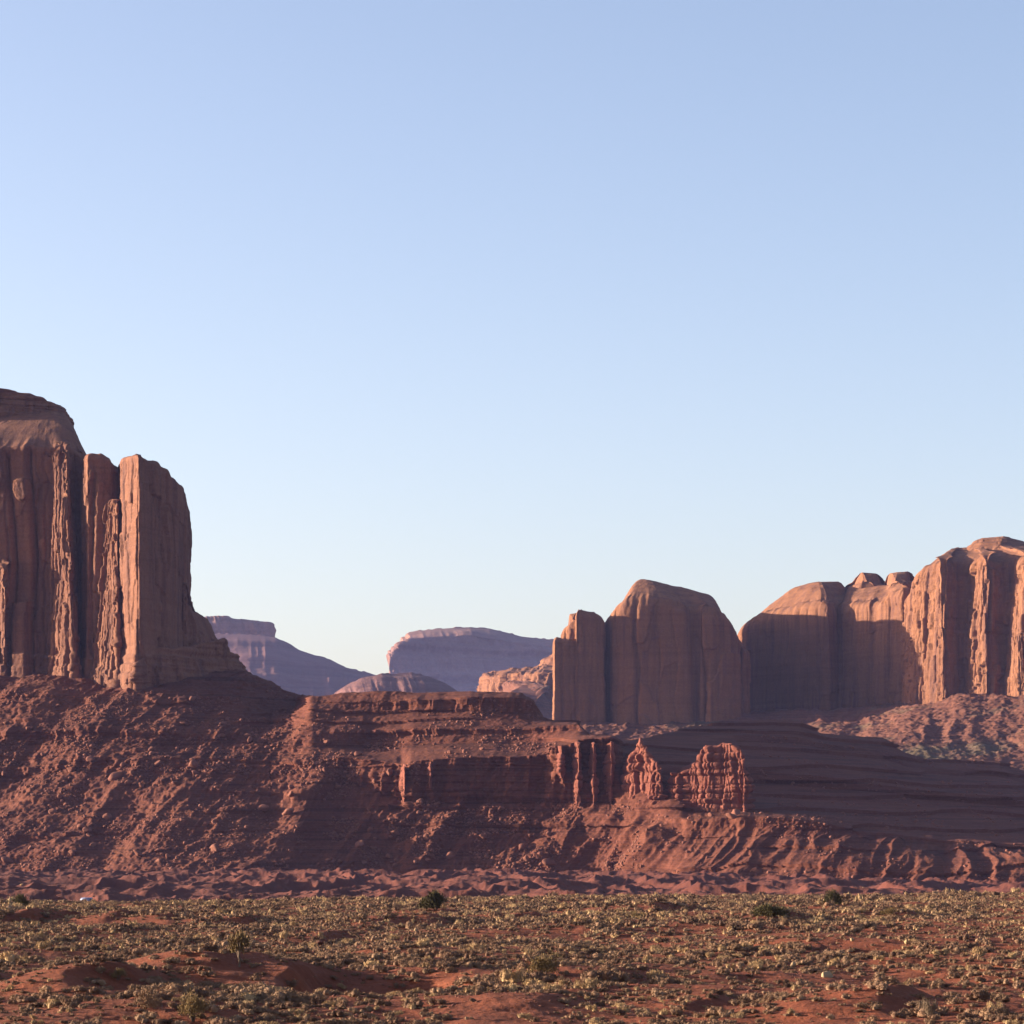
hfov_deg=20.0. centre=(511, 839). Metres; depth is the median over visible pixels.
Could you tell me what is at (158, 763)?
boulder
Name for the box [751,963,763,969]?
grass clump
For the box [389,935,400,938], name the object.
grass clump
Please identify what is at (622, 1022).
sagebrush
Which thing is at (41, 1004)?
sagebrush
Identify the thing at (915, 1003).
sagebrush
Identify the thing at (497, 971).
sagebrush
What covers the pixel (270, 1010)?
sagebrush
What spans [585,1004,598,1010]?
grass clump
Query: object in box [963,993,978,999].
sagebrush
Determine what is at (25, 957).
grass clump
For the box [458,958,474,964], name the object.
sagebrush
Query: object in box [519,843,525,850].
boulder
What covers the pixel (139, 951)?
sagebrush
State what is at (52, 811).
boulder
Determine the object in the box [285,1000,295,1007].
sagebrush
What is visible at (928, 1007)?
desert shrub
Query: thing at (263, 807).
boulder
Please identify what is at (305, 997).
sagebrush
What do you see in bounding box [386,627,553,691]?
mesa
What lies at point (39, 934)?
grass clump
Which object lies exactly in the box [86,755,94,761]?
boulder
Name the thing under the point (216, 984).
sagebrush
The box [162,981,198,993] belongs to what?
sagebrush
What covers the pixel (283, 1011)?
sagebrush
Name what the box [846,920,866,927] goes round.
sagebrush
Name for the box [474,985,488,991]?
sagebrush
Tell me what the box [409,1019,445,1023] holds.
sagebrush
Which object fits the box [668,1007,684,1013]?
sagebrush
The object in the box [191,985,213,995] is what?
sagebrush
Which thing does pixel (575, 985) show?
dry grass cover
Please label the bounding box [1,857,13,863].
boulder
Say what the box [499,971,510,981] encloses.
grass clump
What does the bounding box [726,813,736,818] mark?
boulder
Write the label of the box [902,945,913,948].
grass clump
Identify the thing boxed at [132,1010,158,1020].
sagebrush
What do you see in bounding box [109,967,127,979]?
desert shrub
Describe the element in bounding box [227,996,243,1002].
sagebrush
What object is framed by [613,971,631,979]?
sagebrush
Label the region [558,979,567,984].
grass clump
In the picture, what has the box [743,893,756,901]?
desert shrub
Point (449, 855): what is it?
boulder
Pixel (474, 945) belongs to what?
grass clump
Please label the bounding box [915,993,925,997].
sagebrush
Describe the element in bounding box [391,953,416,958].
sagebrush
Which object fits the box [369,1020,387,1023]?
sagebrush
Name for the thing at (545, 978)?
sagebrush
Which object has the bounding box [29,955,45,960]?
sagebrush
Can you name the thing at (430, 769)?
rock rib
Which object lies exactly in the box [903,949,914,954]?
grass clump
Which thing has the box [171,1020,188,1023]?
sagebrush
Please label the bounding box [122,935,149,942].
sagebrush
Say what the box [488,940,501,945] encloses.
sagebrush
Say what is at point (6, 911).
sagebrush
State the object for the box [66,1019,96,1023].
sagebrush
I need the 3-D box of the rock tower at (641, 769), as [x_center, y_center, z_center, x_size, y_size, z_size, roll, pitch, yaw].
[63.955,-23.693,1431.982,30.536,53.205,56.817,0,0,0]
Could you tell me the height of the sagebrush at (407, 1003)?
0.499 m
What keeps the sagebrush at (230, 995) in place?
on the desert plain
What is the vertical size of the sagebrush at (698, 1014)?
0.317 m
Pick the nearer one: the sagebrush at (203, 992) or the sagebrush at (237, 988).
the sagebrush at (203, 992)
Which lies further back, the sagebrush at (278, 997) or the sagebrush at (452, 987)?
the sagebrush at (452, 987)
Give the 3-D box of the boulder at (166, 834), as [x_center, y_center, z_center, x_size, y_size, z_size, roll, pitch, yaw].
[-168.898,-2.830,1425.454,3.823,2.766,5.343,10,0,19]
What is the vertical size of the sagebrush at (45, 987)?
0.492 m
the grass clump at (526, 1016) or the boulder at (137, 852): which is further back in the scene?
the boulder at (137, 852)
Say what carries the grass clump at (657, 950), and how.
on the desert plain
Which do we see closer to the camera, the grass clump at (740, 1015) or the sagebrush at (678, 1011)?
the grass clump at (740, 1015)
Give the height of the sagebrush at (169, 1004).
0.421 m
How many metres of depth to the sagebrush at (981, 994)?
140.83 m
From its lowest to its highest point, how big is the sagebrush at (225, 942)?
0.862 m
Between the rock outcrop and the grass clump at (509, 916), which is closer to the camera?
the grass clump at (509, 916)
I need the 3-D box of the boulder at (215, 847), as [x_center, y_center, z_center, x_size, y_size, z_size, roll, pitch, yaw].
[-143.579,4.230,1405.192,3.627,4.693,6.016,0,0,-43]
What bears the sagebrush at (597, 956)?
on the desert plain
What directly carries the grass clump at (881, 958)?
on the desert plain
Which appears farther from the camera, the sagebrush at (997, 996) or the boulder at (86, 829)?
the boulder at (86, 829)
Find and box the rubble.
[0,689,1021,881]
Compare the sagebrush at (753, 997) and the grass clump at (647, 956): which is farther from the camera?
the grass clump at (647, 956)
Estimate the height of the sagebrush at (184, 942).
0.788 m
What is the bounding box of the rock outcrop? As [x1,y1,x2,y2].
[477,655,552,718]
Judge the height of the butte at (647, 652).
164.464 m
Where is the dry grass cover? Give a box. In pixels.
[0,877,1023,1023]
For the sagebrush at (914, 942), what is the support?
on the desert plain
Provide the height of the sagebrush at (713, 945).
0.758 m
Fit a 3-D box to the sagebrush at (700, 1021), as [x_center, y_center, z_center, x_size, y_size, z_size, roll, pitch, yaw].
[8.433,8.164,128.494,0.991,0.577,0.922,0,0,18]
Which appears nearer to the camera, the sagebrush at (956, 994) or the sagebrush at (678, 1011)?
the sagebrush at (678, 1011)
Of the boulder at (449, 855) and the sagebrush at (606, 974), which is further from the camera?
the boulder at (449, 855)
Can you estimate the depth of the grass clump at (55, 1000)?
137.70 m
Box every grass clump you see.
[0,950,20,961]
[5,937,17,942]
[16,955,30,961]
[25,931,43,937]
[29,1019,44,1023]
[34,940,52,948]
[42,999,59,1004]
[45,1001,55,1007]
[55,935,63,941]
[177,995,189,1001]
[211,936,219,940]
[216,907,227,913]
[219,984,230,988]
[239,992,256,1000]
[258,1020,278,1023]
[279,930,288,937]
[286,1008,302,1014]
[288,921,299,925]
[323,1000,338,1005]
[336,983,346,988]
[342,938,354,943]
[363,959,385,966]
[386,991,399,995]
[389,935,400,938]
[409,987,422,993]
[416,937,430,946]
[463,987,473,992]
[466,943,486,948]
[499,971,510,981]
[500,968,523,982]
[502,982,516,990]
[504,914,513,918]
[506,903,523,908]
[517,1012,533,1019]
[521,947,542,954]
[523,977,538,985]
[534,980,546,985]
[543,982,561,990]
[557,902,567,908]
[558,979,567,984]
[572,916,586,921]
[580,980,594,989]
[584,976,598,985]
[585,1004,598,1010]
[589,1019,602,1023]
[605,917,616,922]
[610,1002,624,1006]
[617,1007,631,1011]
[641,954,652,959]
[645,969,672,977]
[650,948,662,953]
[658,1008,669,1014]
[676,946,689,952]
[705,952,713,957]
[717,944,726,951]
[717,954,730,959]
[725,963,735,968]
[730,1012,744,1017]
[741,943,753,947]
[747,960,762,965]
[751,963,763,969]
[774,954,783,959]
[776,944,786,948]
[791,985,801,989]
[830,957,841,962]
[873,916,885,921]
[874,956,884,960]
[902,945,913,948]
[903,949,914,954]
[905,904,918,908]
[931,949,939,954]
[964,912,978,915]
[969,946,986,955]
[986,1001,1004,1008]
[1003,1019,1020,1023]
[1008,951,1017,958]
[1010,887,1021,892]
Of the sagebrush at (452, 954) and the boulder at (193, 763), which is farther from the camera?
the boulder at (193, 763)
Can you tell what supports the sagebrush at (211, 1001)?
on the desert plain
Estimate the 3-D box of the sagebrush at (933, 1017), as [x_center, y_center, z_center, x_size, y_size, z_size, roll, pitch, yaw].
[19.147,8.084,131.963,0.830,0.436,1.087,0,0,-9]
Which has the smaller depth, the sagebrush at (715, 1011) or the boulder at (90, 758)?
the sagebrush at (715, 1011)
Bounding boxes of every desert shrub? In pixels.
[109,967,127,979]
[132,987,162,1008]
[177,989,211,1021]
[523,951,564,973]
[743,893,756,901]
[878,907,899,914]
[919,998,937,1015]
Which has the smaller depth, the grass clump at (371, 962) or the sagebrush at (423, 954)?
the grass clump at (371, 962)
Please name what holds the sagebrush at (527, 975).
on the desert plain
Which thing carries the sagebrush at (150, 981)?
on the desert plain
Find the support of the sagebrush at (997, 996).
on the desert plain
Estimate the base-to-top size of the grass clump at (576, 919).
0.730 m
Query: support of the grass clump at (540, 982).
on the desert plain
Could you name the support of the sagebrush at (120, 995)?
on the desert plain
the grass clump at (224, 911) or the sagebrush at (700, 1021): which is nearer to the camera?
the sagebrush at (700, 1021)
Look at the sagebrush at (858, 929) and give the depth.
256.59 m
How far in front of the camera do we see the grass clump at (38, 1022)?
126.42 m
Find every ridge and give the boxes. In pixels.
[215,633,374,695]
[334,672,456,693]
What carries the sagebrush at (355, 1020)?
on the desert plain
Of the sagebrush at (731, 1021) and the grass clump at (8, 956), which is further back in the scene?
the grass clump at (8, 956)
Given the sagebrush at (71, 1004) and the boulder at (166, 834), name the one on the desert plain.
the sagebrush at (71, 1004)
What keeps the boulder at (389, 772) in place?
on the hillside
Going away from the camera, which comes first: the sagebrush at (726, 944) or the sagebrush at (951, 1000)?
the sagebrush at (951, 1000)
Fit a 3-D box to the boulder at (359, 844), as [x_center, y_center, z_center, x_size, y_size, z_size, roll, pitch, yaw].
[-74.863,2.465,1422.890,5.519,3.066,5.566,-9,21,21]
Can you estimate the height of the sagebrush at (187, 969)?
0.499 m
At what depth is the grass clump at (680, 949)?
207.86 m
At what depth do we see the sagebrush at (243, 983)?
154.91 m
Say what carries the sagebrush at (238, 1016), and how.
on the desert plain
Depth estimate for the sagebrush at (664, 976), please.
172.66 m
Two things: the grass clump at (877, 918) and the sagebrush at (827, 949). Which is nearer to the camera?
the sagebrush at (827, 949)
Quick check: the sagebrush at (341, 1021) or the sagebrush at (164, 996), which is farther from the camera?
the sagebrush at (164, 996)
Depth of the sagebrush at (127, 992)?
140.78 m
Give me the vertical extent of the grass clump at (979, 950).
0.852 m
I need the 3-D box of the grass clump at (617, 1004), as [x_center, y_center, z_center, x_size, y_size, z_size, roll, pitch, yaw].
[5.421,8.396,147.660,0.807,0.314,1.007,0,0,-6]
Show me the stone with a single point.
(825, 974)
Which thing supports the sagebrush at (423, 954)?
on the desert plain
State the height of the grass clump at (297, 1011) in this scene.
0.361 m
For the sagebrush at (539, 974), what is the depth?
167.80 m
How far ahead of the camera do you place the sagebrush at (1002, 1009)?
135.32 m
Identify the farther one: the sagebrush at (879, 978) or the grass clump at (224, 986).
the sagebrush at (879, 978)
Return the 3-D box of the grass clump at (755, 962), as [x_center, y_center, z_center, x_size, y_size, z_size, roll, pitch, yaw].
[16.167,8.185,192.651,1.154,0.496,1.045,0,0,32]
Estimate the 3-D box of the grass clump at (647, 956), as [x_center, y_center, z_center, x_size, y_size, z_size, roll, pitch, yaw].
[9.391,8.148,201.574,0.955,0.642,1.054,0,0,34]
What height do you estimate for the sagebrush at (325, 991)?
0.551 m
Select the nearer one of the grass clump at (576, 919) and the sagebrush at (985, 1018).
the sagebrush at (985, 1018)
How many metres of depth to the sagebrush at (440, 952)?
203.29 m
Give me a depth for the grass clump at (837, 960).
194.29 m
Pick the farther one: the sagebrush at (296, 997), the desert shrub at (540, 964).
the desert shrub at (540, 964)
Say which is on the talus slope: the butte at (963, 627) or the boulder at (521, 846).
the butte at (963, 627)
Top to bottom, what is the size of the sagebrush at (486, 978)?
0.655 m
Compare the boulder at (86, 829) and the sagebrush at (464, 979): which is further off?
the boulder at (86, 829)
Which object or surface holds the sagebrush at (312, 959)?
on the desert plain
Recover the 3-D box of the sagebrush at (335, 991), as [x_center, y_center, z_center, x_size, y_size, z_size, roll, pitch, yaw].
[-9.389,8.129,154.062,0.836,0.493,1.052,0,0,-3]
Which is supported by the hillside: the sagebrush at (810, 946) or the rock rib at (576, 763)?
the rock rib at (576, 763)
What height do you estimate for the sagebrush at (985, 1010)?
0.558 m
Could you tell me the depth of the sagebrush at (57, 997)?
138.40 m
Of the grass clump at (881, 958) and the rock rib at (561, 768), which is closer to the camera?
the grass clump at (881, 958)
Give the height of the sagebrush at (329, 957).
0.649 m
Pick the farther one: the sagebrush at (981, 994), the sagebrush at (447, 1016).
the sagebrush at (981, 994)
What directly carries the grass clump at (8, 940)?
on the desert plain
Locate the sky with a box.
[0,0,1023,674]
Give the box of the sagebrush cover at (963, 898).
[0,875,1023,1023]
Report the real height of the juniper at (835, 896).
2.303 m
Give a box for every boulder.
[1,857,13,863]
[48,808,56,813]
[67,767,75,771]
[77,823,85,828]
[82,827,91,831]
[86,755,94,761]
[103,813,112,819]
[108,771,122,780]
[125,780,131,784]
[133,850,141,855]
[154,760,161,765]
[163,832,171,836]
[189,760,197,767]
[211,844,220,851]
[257,804,268,810]
[282,808,293,815]
[354,751,361,755]
[355,840,364,847]
[386,768,392,776]
[423,834,429,840]
[446,852,455,859]
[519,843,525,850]
[542,858,555,865]
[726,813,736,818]
[731,809,739,814]
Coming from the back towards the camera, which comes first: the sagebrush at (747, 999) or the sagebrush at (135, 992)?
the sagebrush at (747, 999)
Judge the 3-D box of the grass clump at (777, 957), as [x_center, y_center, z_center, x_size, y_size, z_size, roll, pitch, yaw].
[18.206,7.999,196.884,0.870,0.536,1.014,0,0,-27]
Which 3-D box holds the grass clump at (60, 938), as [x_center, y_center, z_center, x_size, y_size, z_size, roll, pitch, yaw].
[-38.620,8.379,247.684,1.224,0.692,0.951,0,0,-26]
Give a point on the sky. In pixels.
(508, 316)
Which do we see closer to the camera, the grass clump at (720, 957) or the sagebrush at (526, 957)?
the sagebrush at (526, 957)
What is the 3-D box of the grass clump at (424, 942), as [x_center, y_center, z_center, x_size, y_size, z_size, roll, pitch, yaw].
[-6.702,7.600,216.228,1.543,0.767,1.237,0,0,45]
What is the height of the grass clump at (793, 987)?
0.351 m
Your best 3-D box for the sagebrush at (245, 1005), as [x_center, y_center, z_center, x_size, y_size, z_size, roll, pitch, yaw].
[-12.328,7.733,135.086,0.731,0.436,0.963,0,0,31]
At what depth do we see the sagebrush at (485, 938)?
240.02 m
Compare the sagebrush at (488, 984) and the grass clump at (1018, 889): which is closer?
the sagebrush at (488, 984)
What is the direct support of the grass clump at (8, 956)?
on the desert plain
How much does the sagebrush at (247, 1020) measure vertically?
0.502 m
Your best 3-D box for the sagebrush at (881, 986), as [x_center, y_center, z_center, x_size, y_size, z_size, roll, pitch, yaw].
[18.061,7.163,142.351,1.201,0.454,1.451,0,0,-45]
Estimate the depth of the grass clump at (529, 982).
164.74 m
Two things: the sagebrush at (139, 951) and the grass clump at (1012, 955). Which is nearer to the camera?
the grass clump at (1012, 955)
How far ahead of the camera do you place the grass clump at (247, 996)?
145.26 m
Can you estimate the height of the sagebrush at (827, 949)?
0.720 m
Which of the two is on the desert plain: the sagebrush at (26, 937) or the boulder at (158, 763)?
the sagebrush at (26, 937)
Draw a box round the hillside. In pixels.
[0,669,1023,882]
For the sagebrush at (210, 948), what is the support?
on the desert plain
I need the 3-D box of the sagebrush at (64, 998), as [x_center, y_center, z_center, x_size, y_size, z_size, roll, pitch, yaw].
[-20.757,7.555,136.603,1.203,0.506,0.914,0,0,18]
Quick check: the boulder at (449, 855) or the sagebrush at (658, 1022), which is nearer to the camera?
the sagebrush at (658, 1022)
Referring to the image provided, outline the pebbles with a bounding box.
[1,910,1023,1023]
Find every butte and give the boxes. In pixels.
[0,388,245,691]
[552,579,750,724]
[900,536,1023,703]
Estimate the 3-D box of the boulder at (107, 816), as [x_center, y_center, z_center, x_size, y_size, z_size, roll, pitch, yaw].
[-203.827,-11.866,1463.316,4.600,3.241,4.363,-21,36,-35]
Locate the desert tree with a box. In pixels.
[226,929,249,966]
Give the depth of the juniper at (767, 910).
276.81 m
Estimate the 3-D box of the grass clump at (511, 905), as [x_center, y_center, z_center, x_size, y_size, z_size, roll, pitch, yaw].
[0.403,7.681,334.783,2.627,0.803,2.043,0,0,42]
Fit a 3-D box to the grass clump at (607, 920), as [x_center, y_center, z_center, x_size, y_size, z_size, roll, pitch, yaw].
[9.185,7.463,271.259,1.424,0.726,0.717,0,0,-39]
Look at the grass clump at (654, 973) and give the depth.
173.47 m
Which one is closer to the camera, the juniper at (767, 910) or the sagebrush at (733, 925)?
the sagebrush at (733, 925)
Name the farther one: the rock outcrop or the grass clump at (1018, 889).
the rock outcrop
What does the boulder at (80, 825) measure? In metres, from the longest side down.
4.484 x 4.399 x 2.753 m
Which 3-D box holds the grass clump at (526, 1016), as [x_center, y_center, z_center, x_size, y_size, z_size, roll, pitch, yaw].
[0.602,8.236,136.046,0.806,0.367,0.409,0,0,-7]
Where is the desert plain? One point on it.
(258, 883)
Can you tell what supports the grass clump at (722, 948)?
on the desert plain
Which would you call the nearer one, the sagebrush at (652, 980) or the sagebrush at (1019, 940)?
the sagebrush at (652, 980)
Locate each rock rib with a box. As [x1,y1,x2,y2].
[399,763,406,801]
[427,761,432,787]
[556,744,565,777]
[571,741,582,807]
[588,742,598,803]
[602,741,615,804]
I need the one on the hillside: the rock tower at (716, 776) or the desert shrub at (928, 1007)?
the rock tower at (716, 776)
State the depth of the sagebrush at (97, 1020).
127.94 m
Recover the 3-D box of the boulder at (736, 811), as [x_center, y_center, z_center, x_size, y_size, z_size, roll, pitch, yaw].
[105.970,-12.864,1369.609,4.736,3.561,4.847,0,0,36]
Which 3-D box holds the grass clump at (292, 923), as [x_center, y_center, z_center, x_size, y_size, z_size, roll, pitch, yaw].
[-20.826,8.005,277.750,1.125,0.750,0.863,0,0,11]
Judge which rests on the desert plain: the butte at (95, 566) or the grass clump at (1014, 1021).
the grass clump at (1014, 1021)
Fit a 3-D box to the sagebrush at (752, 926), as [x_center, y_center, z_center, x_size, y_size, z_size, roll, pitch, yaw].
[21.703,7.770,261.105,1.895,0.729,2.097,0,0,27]
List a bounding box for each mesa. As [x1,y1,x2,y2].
[205,616,275,636]
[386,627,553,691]
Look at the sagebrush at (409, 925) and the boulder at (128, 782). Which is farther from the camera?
the boulder at (128, 782)
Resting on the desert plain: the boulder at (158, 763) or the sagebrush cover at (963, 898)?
the sagebrush cover at (963, 898)
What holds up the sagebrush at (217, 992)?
on the desert plain
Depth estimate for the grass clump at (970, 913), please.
299.53 m
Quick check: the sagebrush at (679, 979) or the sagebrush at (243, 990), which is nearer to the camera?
the sagebrush at (243, 990)
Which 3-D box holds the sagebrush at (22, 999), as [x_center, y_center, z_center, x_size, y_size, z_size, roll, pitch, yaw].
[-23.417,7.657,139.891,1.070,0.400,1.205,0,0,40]
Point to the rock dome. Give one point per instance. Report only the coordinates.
(827, 646)
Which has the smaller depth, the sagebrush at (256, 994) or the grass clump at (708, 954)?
the sagebrush at (256, 994)
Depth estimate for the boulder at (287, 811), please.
1448.46 m
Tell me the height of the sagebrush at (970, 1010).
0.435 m
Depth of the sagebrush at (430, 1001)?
144.33 m
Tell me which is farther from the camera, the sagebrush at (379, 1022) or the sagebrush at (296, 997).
the sagebrush at (296, 997)
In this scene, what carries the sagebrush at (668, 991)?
on the desert plain
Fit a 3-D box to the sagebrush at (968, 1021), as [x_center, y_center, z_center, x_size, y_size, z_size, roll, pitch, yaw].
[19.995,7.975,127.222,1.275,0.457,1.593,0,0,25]
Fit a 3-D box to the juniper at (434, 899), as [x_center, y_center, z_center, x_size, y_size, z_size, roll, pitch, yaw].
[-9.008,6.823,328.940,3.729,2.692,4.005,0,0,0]
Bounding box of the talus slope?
[580,692,1023,769]
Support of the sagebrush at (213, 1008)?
on the desert plain
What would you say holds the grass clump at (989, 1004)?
on the desert plain
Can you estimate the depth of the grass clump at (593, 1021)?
132.46 m
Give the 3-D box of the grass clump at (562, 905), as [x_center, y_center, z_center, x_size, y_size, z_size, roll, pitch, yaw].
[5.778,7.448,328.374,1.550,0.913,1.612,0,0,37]
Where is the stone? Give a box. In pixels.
[821,971,832,977]
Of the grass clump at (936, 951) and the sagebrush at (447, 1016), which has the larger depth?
the grass clump at (936, 951)
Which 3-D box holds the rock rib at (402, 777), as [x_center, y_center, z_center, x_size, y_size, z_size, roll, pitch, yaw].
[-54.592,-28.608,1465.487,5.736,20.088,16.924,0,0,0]
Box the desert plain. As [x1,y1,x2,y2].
[0,867,1023,1023]
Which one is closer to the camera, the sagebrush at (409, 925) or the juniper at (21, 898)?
the sagebrush at (409, 925)
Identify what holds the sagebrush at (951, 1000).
on the desert plain
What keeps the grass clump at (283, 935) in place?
on the desert plain
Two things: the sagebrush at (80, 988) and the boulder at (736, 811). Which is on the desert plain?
the sagebrush at (80, 988)
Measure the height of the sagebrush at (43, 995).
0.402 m
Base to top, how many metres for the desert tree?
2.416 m
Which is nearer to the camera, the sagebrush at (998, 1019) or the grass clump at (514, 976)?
the sagebrush at (998, 1019)
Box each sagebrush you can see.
[0,908,15,914]
[15,995,40,1002]
[21,934,41,941]
[25,1001,41,1007]
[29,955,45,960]
[33,1003,47,1007]
[38,984,52,992]
[38,991,56,998]
[45,993,67,1000]
[60,995,82,1004]
[61,997,82,1004]
[61,1001,78,1007]
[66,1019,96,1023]
[71,993,91,1000]
[72,985,86,990]
[84,1017,104,1023]
[87,986,106,993]
[114,992,133,998]
[121,989,140,996]
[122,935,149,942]
[130,989,153,995]
[131,947,150,954]
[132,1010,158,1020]
[145,978,168,984]
[151,1018,163,1023]
[153,990,175,999]
[156,935,170,939]
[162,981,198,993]
[166,1000,184,1007]
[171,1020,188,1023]
[174,939,189,945]
[178,965,194,973]
[190,989,206,996]
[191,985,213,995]
[196,999,216,1004]
[197,981,219,987]
[199,943,221,950]
[204,1003,221,1011]
[205,989,228,996]
[207,1014,223,1019]
[207,1017,243,1023]
[211,939,229,945]
[226,993,241,997]
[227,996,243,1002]
[229,1014,247,1022]
[230,983,276,991]
[236,988,263,993]
[236,992,261,995]
[236,1001,251,1008]
[238,980,265,985]
[241,1015,274,1023]
[243,983,278,992]
[251,1006,265,1012]
[252,942,270,948]
[260,985,296,1000]
[261,1008,282,1013]
[265,995,283,1001]
[269,998,282,1005]
[275,1009,289,1014]
[285,995,302,1001]
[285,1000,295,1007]
[285,1015,311,1021]
[297,993,310,999]
[308,955,320,962]
[312,988,333,995]
[320,952,340,960]
[324,1017,338,1023]
[330,989,341,995]
[333,952,354,957]
[334,1018,350,1023]
[335,1000,348,1008]
[345,1015,360,1023]
[346,957,367,963]
[354,912,368,918]
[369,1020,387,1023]
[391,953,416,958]
[401,999,425,1007]
[404,920,427,928]
[408,951,436,957]
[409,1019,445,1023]
[426,997,449,1004]
[428,947,453,955]
[429,1013,455,1020]
[442,950,459,957]
[445,935,465,938]
[445,984,463,991]
[456,975,481,983]
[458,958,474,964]
[471,979,507,987]
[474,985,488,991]
[482,976,501,982]
[484,935,503,940]
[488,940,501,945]
[489,967,511,976]
[489,986,509,992]
[521,953,542,960]
[523,972,534,977]
[529,970,556,978]
[531,974,551,981]
[555,943,576,950]
[568,952,605,960]
[578,969,617,981]
[597,964,613,969]
[608,956,632,962]
[610,1019,626,1023]
[611,1008,626,1014]
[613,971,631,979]
[645,976,663,983]
[648,987,677,995]
[653,974,674,978]
[653,1020,668,1023]
[660,950,676,955]
[667,1019,682,1023]
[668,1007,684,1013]
[674,977,690,981]
[682,949,712,956]
[691,1012,703,1017]
[692,1018,709,1023]
[705,1006,726,1015]
[706,1019,730,1023]
[707,942,722,948]
[711,1018,735,1023]
[718,942,735,949]
[726,923,738,929]
[737,996,750,1002]
[738,992,762,997]
[746,923,765,929]
[746,992,761,1000]
[759,949,773,955]
[778,917,799,924]
[794,980,814,986]
[798,920,813,924]
[798,942,815,949]
[821,948,847,953]
[822,983,849,989]
[824,950,845,953]
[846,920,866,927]
[849,926,864,932]
[858,1020,878,1023]
[867,982,890,989]
[869,974,898,982]
[888,903,904,909]
[888,1009,913,1017]
[904,999,922,1007]
[909,939,922,945]
[910,1005,951,1016]
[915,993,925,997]
[923,1014,941,1020]
[943,990,963,996]
[944,996,965,1004]
[954,1011,983,1019]
[954,1017,982,1023]
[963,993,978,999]
[963,1007,980,1015]
[970,989,993,1000]
[975,1006,998,1015]
[981,1013,1004,1020]
[987,1015,1009,1021]
[991,993,1010,1001]
[994,1005,1011,1014]
[1008,1014,1023,1020]
[1010,979,1023,988]
[1012,938,1023,942]
[1015,969,1023,975]
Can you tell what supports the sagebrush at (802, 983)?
on the desert plain
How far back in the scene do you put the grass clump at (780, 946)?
212.16 m
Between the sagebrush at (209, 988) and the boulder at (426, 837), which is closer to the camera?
the sagebrush at (209, 988)
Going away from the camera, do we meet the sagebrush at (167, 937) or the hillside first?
the sagebrush at (167, 937)
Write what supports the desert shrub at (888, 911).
on the desert plain
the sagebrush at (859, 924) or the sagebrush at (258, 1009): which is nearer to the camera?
the sagebrush at (258, 1009)
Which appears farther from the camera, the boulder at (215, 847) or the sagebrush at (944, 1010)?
the boulder at (215, 847)
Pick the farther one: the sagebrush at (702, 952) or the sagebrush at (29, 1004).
the sagebrush at (702, 952)
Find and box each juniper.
[12,893,32,904]
[417,890,447,910]
[750,902,789,917]
[822,888,843,903]
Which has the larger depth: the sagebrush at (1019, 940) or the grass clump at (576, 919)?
the grass clump at (576, 919)
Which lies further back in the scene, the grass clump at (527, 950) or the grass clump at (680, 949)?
the grass clump at (680, 949)
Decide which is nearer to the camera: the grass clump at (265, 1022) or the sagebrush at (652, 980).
the grass clump at (265, 1022)
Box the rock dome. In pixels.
[737,571,913,710]
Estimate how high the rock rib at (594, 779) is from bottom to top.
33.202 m
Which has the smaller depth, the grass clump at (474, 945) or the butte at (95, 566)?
the grass clump at (474, 945)
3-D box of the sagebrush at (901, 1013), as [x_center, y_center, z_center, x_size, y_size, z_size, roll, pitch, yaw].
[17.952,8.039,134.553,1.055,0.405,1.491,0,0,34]
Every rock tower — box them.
[620,737,667,804]
[663,742,755,811]
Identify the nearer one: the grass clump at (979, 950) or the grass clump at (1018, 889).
the grass clump at (979, 950)
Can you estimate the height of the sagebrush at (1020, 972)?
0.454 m
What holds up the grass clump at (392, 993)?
on the desert plain
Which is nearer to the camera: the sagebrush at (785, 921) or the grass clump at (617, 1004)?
the grass clump at (617, 1004)
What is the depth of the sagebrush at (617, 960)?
197.16 m
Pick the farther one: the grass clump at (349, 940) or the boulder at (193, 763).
the boulder at (193, 763)
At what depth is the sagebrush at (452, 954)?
196.82 m
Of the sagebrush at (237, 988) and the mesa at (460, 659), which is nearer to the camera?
the sagebrush at (237, 988)
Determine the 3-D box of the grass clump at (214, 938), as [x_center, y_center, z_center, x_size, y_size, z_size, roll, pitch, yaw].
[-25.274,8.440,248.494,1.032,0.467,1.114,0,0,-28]
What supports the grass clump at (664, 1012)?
on the desert plain
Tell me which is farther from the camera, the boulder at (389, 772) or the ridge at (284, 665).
the ridge at (284, 665)
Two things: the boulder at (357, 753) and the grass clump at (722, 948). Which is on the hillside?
the boulder at (357, 753)
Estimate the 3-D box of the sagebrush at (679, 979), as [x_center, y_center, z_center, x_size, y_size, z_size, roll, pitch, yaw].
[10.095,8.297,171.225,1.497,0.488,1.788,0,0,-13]
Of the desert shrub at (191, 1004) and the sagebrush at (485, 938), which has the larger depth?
the sagebrush at (485, 938)
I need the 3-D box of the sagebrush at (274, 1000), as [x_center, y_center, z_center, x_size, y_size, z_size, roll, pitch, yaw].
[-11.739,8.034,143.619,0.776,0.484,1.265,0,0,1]
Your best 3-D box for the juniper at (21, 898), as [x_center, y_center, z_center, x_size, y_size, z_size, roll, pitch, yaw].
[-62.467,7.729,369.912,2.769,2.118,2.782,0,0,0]
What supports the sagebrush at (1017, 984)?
on the desert plain

